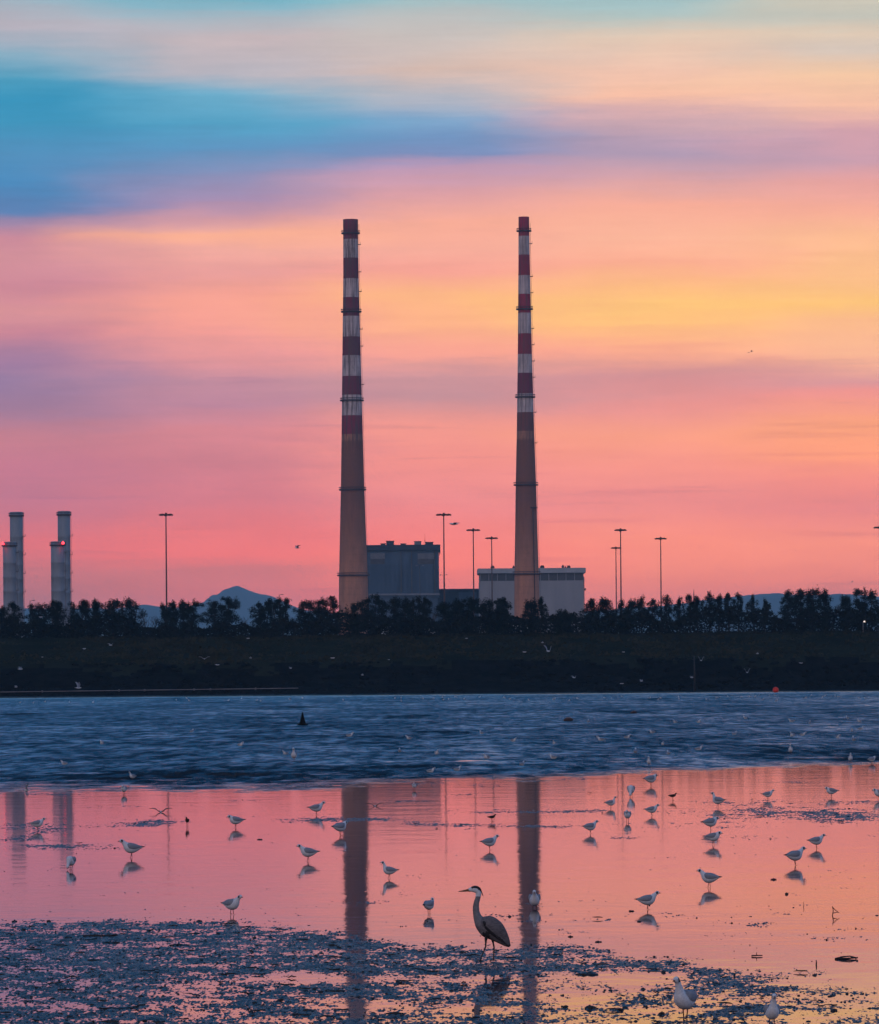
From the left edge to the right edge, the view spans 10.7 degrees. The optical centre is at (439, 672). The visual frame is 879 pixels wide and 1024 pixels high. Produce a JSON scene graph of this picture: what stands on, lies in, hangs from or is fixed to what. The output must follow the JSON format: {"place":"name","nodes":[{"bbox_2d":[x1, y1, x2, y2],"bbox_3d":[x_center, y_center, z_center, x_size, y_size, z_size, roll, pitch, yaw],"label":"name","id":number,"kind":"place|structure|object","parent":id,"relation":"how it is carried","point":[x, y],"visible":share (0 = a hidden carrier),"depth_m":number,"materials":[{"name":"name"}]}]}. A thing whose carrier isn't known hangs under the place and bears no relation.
{"place":"outdoors","nodes":[
{"label":"outdoors","id":0,"kind":"place"},
{"bbox_2d":[1,542,18,616],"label":"metal stack","id":1,"kind":"object","parent":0,"point":[10,590],"visible":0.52,"depth_m":2037.51,"materials":[{"name":"metal"}]},
{"bbox_2d":[9,512,25,637],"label":"metal stack","id":2,"kind":"object","parent":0,"point":[16,526],"visible":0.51,"depth_m":2077.55,"materials":[{"name":"metal"}]},
{"bbox_2d":[50,541,67,633],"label":"metal stack","id":3,"kind":"object","parent":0,"point":[58,569],"visible":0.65,"depth_m":2037.50,"materials":[{"name":"metal"}]},
{"bbox_2d":[56,511,72,624],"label":"metal stack","id":4,"kind":"object","parent":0,"point":[64,526],"visible":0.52,"depth_m":2077.78,"materials":[{"name":"metal"}]},
{"bbox_2d":[159,513,172,608],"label":"light mast","id":5,"kind":"object","parent":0,"point":[165,514],"visible":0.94,"depth_m":1399.82,"materials":[{"name":"metal"}]},
{"bbox_2d":[25,586,320,636],"bbox_3d":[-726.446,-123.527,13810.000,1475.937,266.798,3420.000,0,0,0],"label":"hill","id":6,"kind":"structure","parent":0,"point":[247,599],"depth_m":13330.00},
{"bbox_2d":[337,219,369,634],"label":"power station chimney","id":7,"kind":"object","parent":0,"point":[353,575],"visible":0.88,"depth_m":2146.05,"materials":[{"name":"concrete"}]},
{"bbox_2d":[366,541,439,634],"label":"boiler house","id":8,"kind":"structure","parent":0,"point":[393,570],"depth_m":2260.00,"materials":[{"name":"grey metal"}]},
{"bbox_2d":[0,690,878,1023],"bbox_3d":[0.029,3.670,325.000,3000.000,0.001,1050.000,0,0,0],"label":"water","id":9,"kind":"structure","parent":0,"point":[210,862],"depth_m":105.89,"materials":[{"name":"blue liquid"}]},
{"bbox_2d":[66,856,75,869],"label":"gull","id":10,"kind":"object","parent":9,"relation":"on","point":[70,860],"visible":1,"depth_m":88.58,"materials":[{"name":"white"}]},
{"bbox_2d":[118,839,144,854],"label":"gull","id":11,"kind":"object","parent":9,"relation":"on","point":[131,848],"visible":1,"depth_m":94.19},
{"bbox_2d":[220,895,242,914],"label":"gull","id":12,"kind":"object","parent":9,"relation":"on","point":[232,904],"visible":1,"depth_m":71.47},
{"bbox_2d":[227,815,245,825],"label":"gull","id":13,"kind":"object","parent":9,"relation":"on","point":[235,820],"visible":1,"depth_m":112.01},
{"bbox_2d":[291,748,296,757],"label":"gull","id":14,"kind":"object","parent":9,"relation":"on","point":[293,754],"visible":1,"depth_m":196.45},
{"bbox_2d":[297,712,307,724],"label":"channel buoy","id":15,"kind":"object","parent":9,"relation":"on","point":[302,721],"visible":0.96,"depth_m":332.19,"materials":[{"name":"black paint"}]},
{"bbox_2d":[297,844,319,860],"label":"gull","id":16,"kind":"object","parent":9,"relation":"on","point":[307,852],"visible":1,"depth_m":91.79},
{"bbox_2d":[307,801,324,812],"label":"gull","id":17,"kind":"object","parent":9,"relation":"on","point":[316,808],"visible":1,"depth_m":121.64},
{"bbox_2d":[331,821,347,834],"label":"gull","id":18,"kind":"object","parent":9,"relation":"on","point":[340,826],"visible":1,"depth_m":106.12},
{"bbox_2d":[380,861,399,877],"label":"gull","id":19,"kind":"object","parent":9,"relation":"on","point":[388,870],"visible":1,"depth_m":83.88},
{"bbox_2d":[422,897,433,913],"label":"gull","id":20,"kind":"object","parent":9,"relation":"on","point":[428,904],"visible":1,"depth_m":71.29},
{"bbox_2d":[458,886,510,960],"bbox_3d":[0.570,3.184,59.552,0.661,0.958,0.271,0,0,0],"label":"heron","id":21,"kind":"object","parent":9,"relation":"on","point":[492,929],"visible":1,"depth_m":59.49},
{"bbox_2d":[480,835,499,849],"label":"gull","id":22,"kind":"object","parent":9,"relation":"on","point":[489,842],"visible":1,"depth_m":96.78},
{"bbox_2d":[528,890,540,907],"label":"gull","id":23,"kind":"object","parent":9,"relation":"on","point":[534,898],"visible":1,"depth_m":72.79,"materials":[{"name":"white"}]},
{"bbox_2d":[582,820,598,833],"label":"gull","id":24,"kind":"object","parent":9,"relation":"on","point":[590,826],"visible":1,"depth_m":105.97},
{"bbox_2d":[604,796,616,807],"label":"gull","id":25,"kind":"object","parent":9,"relation":"on","point":[610,802],"visible":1,"depth_m":125.67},
{"bbox_2d":[624,810,630,821],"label":"gull","id":26,"kind":"object","parent":9,"relation":"on","point":[627,814],"visible":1,"depth_m":114.12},
{"bbox_2d":[627,785,634,795],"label":"gull","id":27,"kind":"object","parent":9,"relation":"on","point":[630,788],"visible":1,"depth_m":136.45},
{"bbox_2d":[635,891,659,909],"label":"gull","id":28,"kind":"object","parent":9,"relation":"on","point":[647,900],"visible":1,"depth_m":72.06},
{"bbox_2d":[643,774,657,783],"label":"gull","id":29,"kind":"object","parent":9,"relation":"on","point":[650,779],"visible":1,"depth_m":149.50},
{"bbox_2d":[644,804,659,815],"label":"gull","id":30,"kind":"object","parent":9,"relation":"on","point":[652,809],"visible":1,"depth_m":118.72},
{"bbox_2d":[697,869,721,886],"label":"gull","id":31,"kind":"object","parent":9,"relation":"on","point":[707,877],"visible":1,"depth_m":79.26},
{"bbox_2d":[700,817,719,829],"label":"gull","id":32,"kind":"object","parent":9,"relation":"on","point":[710,822],"visible":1,"depth_m":107.59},
{"bbox_2d":[704,831,722,844],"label":"gull","id":33,"kind":"object","parent":9,"relation":"on","point":[714,836],"visible":1,"depth_m":98.64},
{"bbox_2d":[710,792,725,805],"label":"gull","id":34,"kind":"object","parent":9,"relation":"on","point":[717,800],"visible":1,"depth_m":125.66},
{"bbox_2d":[761,789,774,799],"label":"gull","id":35,"kind":"object","parent":9,"relation":"on","point":[767,794],"visible":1,"depth_m":132.74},
{"bbox_2d":[784,846,806,864],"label":"gull","id":36,"kind":"object","parent":9,"relation":"on","point":[794,855],"visible":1,"depth_m":87.98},
{"bbox_2d":[808,834,826,847],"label":"gull","id":37,"kind":"object","parent":9,"relation":"on","point":[816,841],"visible":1,"depth_m":96.31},
{"bbox_2d":[824,787,838,796],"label":"gull","id":38,"kind":"object","parent":9,"relation":"on","point":[831,791],"visible":1,"depth_m":134.87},
{"bbox_2d":[0,766,878,1023],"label":"mudflat","id":39,"kind":"structure","parent":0,"point":[209,943],"depth_m":57.76,"materials":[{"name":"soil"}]},
{"bbox_2d":[29,818,45,828],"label":"gull","id":40,"kind":"object","parent":39,"relation":"on","point":[37,823],"visible":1,"depth_m":111.29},
{"bbox_2d":[83,934,117,936],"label":"driftwood","id":41,"kind":"object","parent":39,"relation":"on","point":[100,935],"visible":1,"depth_m":65.78,"materials":[{"name":"brown wood"}]},
{"bbox_2d":[102,1019,119,1022],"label":"seaweed clump","id":42,"kind":"object","parent":39,"relation":"on","point":[111,1021],"visible":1,"depth_m":49.59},
{"bbox_2d":[99,1006,135,1008],"bbox_3d":[-3.521,3.687,51.628,0.424,0.030,0.267,0,0,-26],"label":"seaweed clump","id":43,"kind":"object","parent":39,"relation":"on","point":[128,1007],"visible":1,"depth_m":51.59,"materials":[{"name":"plant"}]},
{"bbox_2d":[318,989,344,991],"bbox_3d":[-1.241,3.668,54.105,0.296,0.032,0.249,0,0,22],"label":"seaweed clump","id":44,"kind":"object","parent":39,"relation":"on","point":[331,990],"visible":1,"depth_m":54.07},
{"bbox_2d":[575,971,597,974],"bbox_3d":[1.799,3.641,56.785,0.280,0.036,0.258,0,0,-30],"label":"seaweed clump","id":45,"kind":"object","parent":39,"relation":"on","point":[590,973],"visible":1,"depth_m":56.72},
{"bbox_2d":[672,976,698,1017],"bbox_3d":[2.602,3.424,49.567,0.230,0.449,0.493,0,0,58],"label":"gull","id":46,"kind":"object","parent":39,"relation":"on","point":[684,999],"visible":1,"depth_m":49.44,"materials":[{"name":"white"}]},
{"bbox_2d":[764,993,779,1023],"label":"gull","id":47,"kind":"object","parent":39,"relation":"on","point":[771,1010],"visible":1,"depth_m":48.17,"materials":[{"name":"white"}]},
{"bbox_2d":[835,956,857,958],"bbox_3d":[5.150,3.611,59.433,0.297,0.047,0.065,0,0,0],"label":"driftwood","id":48,"kind":"object","parent":39,"relation":"on","point":[850,957],"visible":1,"depth_m":59.41,"materials":[{"name":"brown wood"}]},
{"bbox_2d":[0,631,878,695],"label":"embankment","id":49,"kind":"structure","parent":0,"point":[43,675],"depth_m":865.30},
{"bbox_2d":[0,600,22,637],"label":"pine tree","id":50,"kind":"object","parent":49,"relation":"on","point":[4,611],"visible":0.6,"depth_m":922.59,"materials":[{"name":"green plant"}]},
{"bbox_2d":[22,602,51,636],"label":"pine tree","id":51,"kind":"object","parent":49,"relation":"on","point":[39,610],"visible":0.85,"depth_m":915.53,"materials":[{"name":"green plant"}]},
{"bbox_2d":[44,599,67,637],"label":"pine tree","id":52,"kind":"object","parent":49,"relation":"on","point":[56,614],"visible":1,"depth_m":908.05,"materials":[{"name":"green plant"}]},
{"bbox_2d":[64,599,91,637],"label":"tree","id":53,"kind":"object","parent":49,"relation":"on","point":[81,607],"visible":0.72,"depth_m":923.48,"materials":[{"name":"green plant"}]},
{"bbox_2d":[81,598,105,637],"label":"pine tree","id":54,"kind":"object","parent":49,"relation":"on","point":[96,606],"visible":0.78,"depth_m":915.95,"materials":[{"name":"green plant"}]},
{"bbox_2d":[102,598,126,636],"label":"pine tree","id":55,"kind":"object","parent":49,"relation":"on","point":[111,606],"visible":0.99,"depth_m":909.18,"materials":[{"name":"green plant"}]},
{"bbox_2d":[116,596,147,636],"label":"tree","id":56,"kind":"object","parent":49,"relation":"on","point":[131,613],"visible":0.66,"depth_m":924.89,"materials":[{"name":"green plant"}]},
{"bbox_2d":[6,688,297,692],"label":"pipe","id":57,"kind":"object","parent":49,"relation":"on","point":[118,690],"visible":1,"depth_m":842.93,"materials":[{"name":"metal"}]},
{"bbox_2d":[155,599,179,636],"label":"tree","id":58,"kind":"object","parent":49,"relation":"on","point":[167,614],"visible":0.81,"depth_m":917.47,"materials":[{"name":"green plant"}]},
{"bbox_2d":[170,599,204,636],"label":"tree","id":59,"kind":"object","parent":49,"relation":"on","point":[185,609],"visible":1,"depth_m":910.19,"materials":[{"name":"green plant"}]},
{"bbox_2d":[201,596,241,636],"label":"tree","id":60,"kind":"object","parent":49,"relation":"on","point":[227,616],"visible":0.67,"depth_m":925.43,"materials":[{"name":"green plant"}]},
{"bbox_2d":[248,597,273,634],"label":"tree","id":61,"kind":"object","parent":49,"relation":"on","point":[261,619],"visible":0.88,"depth_m":918.34,"materials":[{"name":"green plant"}]},
{"bbox_2d":[266,596,296,636],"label":"tree","id":62,"kind":"object","parent":49,"relation":"on","point":[281,612],"visible":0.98,"depth_m":911.61,"materials":[{"name":"green plant"}]},
{"bbox_2d":[293,599,327,635],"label":"pine tree","id":63,"kind":"object","parent":49,"relation":"on","point":[309,615],"visible":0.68,"depth_m":926.44,"materials":[{"name":"green plant"}]},
{"bbox_2d":[313,595,343,634],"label":"pine tree","id":64,"kind":"object","parent":49,"relation":"on","point":[333,606],"visible":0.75,"depth_m":919.38,"materials":[{"name":"green plant"}]},
{"bbox_2d":[344,599,371,635],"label":"pine tree","id":65,"kind":"object","parent":49,"relation":"on","point":[359,605],"visible":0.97,"depth_m":912.50,"materials":[{"name":"green plant"}]},
{"bbox_2d":[362,592,391,634],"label":"pine tree","id":66,"kind":"object","parent":49,"relation":"on","point":[379,603],"visible":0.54,"depth_m":927.66,"materials":[{"name":"green plant"}]},
{"bbox_2d":[384,596,415,634],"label":"pine tree","id":67,"kind":"object","parent":49,"relation":"on","point":[395,606],"visible":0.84,"depth_m":920.39,"materials":[{"name":"green plant"}]},
{"bbox_2d":[402,595,432,635],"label":"pine tree","id":68,"kind":"object","parent":49,"relation":"on","point":[423,609],"visible":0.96,"depth_m":913.40,"materials":[{"name":"green plant"}]},
{"bbox_2d":[0,605,878,638],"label":"undergrowth","id":69,"kind":"object","parent":49,"relation":"on","point":[777,624],"visible":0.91,"depth_m":908.01,"materials":[{"name":"plant"}]},
{"bbox_2d":[0,630,878,664],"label":"grass","id":70,"kind":"structure","parent":49,"relation":"on","point":[357,652],"depth_m":889.96,"materials":[{"name":"plant"}]},
{"bbox_2d":[0,657,878,695],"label":"rock armour","id":71,"kind":"object","parent":49,"relation":"on","point":[736,676],"visible":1,"depth_m":859.75,"materials":[{"name":"stone"}]},
{"bbox_2d":[433,598,461,632],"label":"pine tree","id":72,"kind":"object","parent":49,"relation":"on","point":[442,608],"visible":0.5,"depth_m":928.43,"materials":[{"name":"green plant"}]},
{"bbox_2d":[446,596,480,632],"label":"pine tree","id":73,"kind":"object","parent":49,"relation":"on","point":[470,603],"visible":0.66,"depth_m":921.47,"materials":[{"name":"green plant"}]},
{"bbox_2d":[474,597,506,633],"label":"pine tree","id":74,"kind":"object","parent":49,"relation":"on","point":[483,608],"visible":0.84,"depth_m":914.45,"materials":[{"name":"green plant"}]},
{"bbox_2d":[492,597,515,635],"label":"pine tree","id":75,"kind":"object","parent":49,"relation":"on","point":[504,610],"visible":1,"depth_m":907.26,"materials":[{"name":"green plant"}]},
{"bbox_2d":[519,597,540,634],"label":"pine tree","id":76,"kind":"object","parent":49,"relation":"on","point":[528,610],"visible":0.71,"depth_m":922.12,"materials":[{"name":"green plant"}]},
{"bbox_2d":[535,597,549,632],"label":"pine tree","id":77,"kind":"object","parent":49,"relation":"on","point":[543,608],"visible":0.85,"depth_m":915.41,"materials":[{"name":"green plant"}]},
{"bbox_2d":[553,609,574,634],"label":"pine tree","id":78,"kind":"object","parent":49,"relation":"on","point":[562,613],"visible":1,"depth_m":908.23,"materials":[{"name":"green plant"}]},
{"bbox_2d":[578,598,601,633],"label":"pine tree","id":79,"kind":"object","parent":49,"relation":"on","point":[590,604],"visible":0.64,"depth_m":923.29,"materials":[{"name":"green plant"}]},
{"bbox_2d":[594,596,617,633],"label":"pine tree","id":80,"kind":"object","parent":49,"relation":"on","point":[603,603],"visible":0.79,"depth_m":916.26,"materials":[{"name":"green plant"}]},
{"bbox_2d":[613,597,641,634],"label":"pine tree","id":81,"kind":"object","parent":49,"relation":"on","point":[631,607],"visible":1,"depth_m":909.50,"materials":[{"name":"green plant"}]},
{"bbox_2d":[635,595,646,630],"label":"pine tree","id":82,"kind":"object","parent":49,"relation":"on","point":[642,602],"visible":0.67,"depth_m":924.39,"materials":[{"name":"green plant"}]},
{"bbox_2d":[645,598,662,631],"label":"pine tree","id":83,"kind":"object","parent":49,"relation":"on","point":[655,606],"visible":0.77,"depth_m":917.60,"materials":[{"name":"green plant"}]},
{"bbox_2d":[656,594,673,631],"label":"pine tree","id":84,"kind":"object","parent":49,"relation":"on","point":[664,615],"visible":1,"depth_m":910.45,"materials":[{"name":"green plant"}]},
{"bbox_2d":[671,596,686,630],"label":"pine tree","id":85,"kind":"object","parent":49,"relation":"on","point":[677,615],"visible":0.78,"depth_m":925.47,"materials":[{"name":"green plant"}]},
{"bbox_2d":[681,593,695,629],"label":"pine tree","id":86,"kind":"object","parent":49,"relation":"on","point":[688,598],"visible":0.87,"depth_m":918.49,"materials":[{"name":"green plant"}]},
{"bbox_2d":[691,596,704,633],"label":"pine tree","id":87,"kind":"object","parent":49,"relation":"on","point":[697,601],"visible":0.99,"depth_m":911.38,"materials":[{"name":"green plant"}]},
{"bbox_2d":[700,590,717,631],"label":"pine tree","id":88,"kind":"object","parent":49,"relation":"on","point":[709,598],"visible":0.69,"depth_m":926.55,"materials":[{"name":"green plant"}]},
{"bbox_2d":[712,593,724,631],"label":"pine tree","id":89,"kind":"object","parent":49,"relation":"on","point":[718,600],"visible":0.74,"depth_m":919.46,"materials":[{"name":"green plant"}]},
{"bbox_2d":[720,592,737,631],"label":"pine tree","id":90,"kind":"object","parent":49,"relation":"on","point":[727,598],"visible":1,"depth_m":912.41,"materials":[{"name":"green plant"}]},
{"bbox_2d":[732,592,743,631],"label":"pine tree","id":91,"kind":"object","parent":49,"relation":"on","point":[741,601],"visible":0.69,"depth_m":927.56,"materials":[{"name":"green plant"}]},
{"bbox_2d":[745,594,760,630],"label":"pine tree","id":92,"kind":"object","parent":49,"relation":"on","point":[750,605],"visible":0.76,"depth_m":920.36,"materials":[{"name":"green plant"}]},
{"bbox_2d":[760,599,770,631],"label":"pine tree","id":93,"kind":"object","parent":49,"relation":"on","point":[767,606],"visible":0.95,"depth_m":913.52,"materials":[{"name":"green plant"}]},
{"bbox_2d":[777,589,799,630],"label":"pine tree","id":94,"kind":"object","parent":49,"relation":"on","point":[785,611],"visible":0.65,"depth_m":928.24,"materials":[{"name":"green plant"}]},
{"bbox_2d":[791,588,808,630],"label":"pine tree","id":95,"kind":"object","parent":49,"relation":"on","point":[800,597],"visible":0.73,"depth_m":921.38,"materials":[{"name":"green plant"}]},
{"bbox_2d":[797,588,821,631],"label":"pine tree","id":96,"kind":"object","parent":49,"relation":"on","point":[810,599],"visible":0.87,"depth_m":914.40,"materials":[{"name":"green plant"}]},
{"bbox_2d":[815,588,834,631],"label":"pine tree","id":97,"kind":"object","parent":49,"relation":"on","point":[823,597],"visible":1,"depth_m":907.37,"materials":[{"name":"green plant"}]},
{"bbox_2d":[834,594,856,630],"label":"pine tree","id":98,"kind":"object","parent":49,"relation":"on","point":[845,601],"visible":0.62,"depth_m":922.34,"materials":[{"name":"green plant"}]},
{"bbox_2d":[850,587,878,631],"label":"pine tree","id":99,"kind":"object","parent":49,"relation":"on","point":[863,606],"visible":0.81,"depth_m":915.67,"materials":[{"name":"green plant"}]},
{"bbox_2d":[0,0,878,611],"label":"sky","id":100,"kind":"structure","parent":0,"point":[696,182],"materials":[{"name":"pink"}]},
{"bbox_2d":[436,513,450,619],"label":"light mast","id":101,"kind":"object","parent":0,"point":[443,514],"visible":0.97,"depth_m":1449.85,"materials":[{"name":"metal"}]},
{"bbox_2d":[438,589,478,631],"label":"link building","id":102,"kind":"structure","parent":0,"point":[451,595],"depth_m":2300.00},
{"bbox_2d":[459,592,476,612],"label":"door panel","id":103,"kind":"structure","parent":102,"relation":"in","point":[462,595],"depth_m":2299.48,"materials":[{"name":"metal"}]},
{"bbox_2d":[466,528,479,616],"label":"light mast","id":104,"kind":"object","parent":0,"point":[473,529],"visible":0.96,"depth_m":1599.80,"materials":[{"name":"metal"}]},
{"bbox_2d":[485,536,497,608],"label":"light mast","id":105,"kind":"object","parent":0,"point":[491,537],"visible":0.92,"depth_m":1699.86,"materials":[{"name":"metal"}]},
{"bbox_2d":[512,216,540,630],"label":"power station chimney","id":106,"kind":"object","parent":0,"point":[526,573],"visible":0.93,"depth_m":2146.78,"materials":[{"name":"concrete"}]},
{"bbox_2d":[477,565,585,633],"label":"turbine hall","id":107,"kind":"structure","parent":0,"point":[563,588],"depth_m":2240.00,"materials":[{"name":"metal"}]},
{"bbox_2d":[611,546,619,609],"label":"light mast","id":108,"kind":"object","parent":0,"point":[615,547],"visible":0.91,"depth_m":1849.82,"materials":[{"name":"metal"}]},
{"bbox_2d":[614,528,626,602],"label":"light mast","id":109,"kind":"object","parent":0,"point":[620,529],"visible":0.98,"depth_m":1549.84,"materials":[{"name":"metal"}]},
{"bbox_2d":[655,537,666,617],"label":"light mast","id":110,"kind":"object","parent":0,"point":[660,538],"visible":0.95,"depth_m":1649.86,"materials":[{"name":"metal"}]},
{"bbox_2d":[585,593,878,632],"bbox_3d":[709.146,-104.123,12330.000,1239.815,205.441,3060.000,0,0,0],"label":"hill","id":111,"kind":"structure","parent":0,"point":[773,599],"depth_m":11925.97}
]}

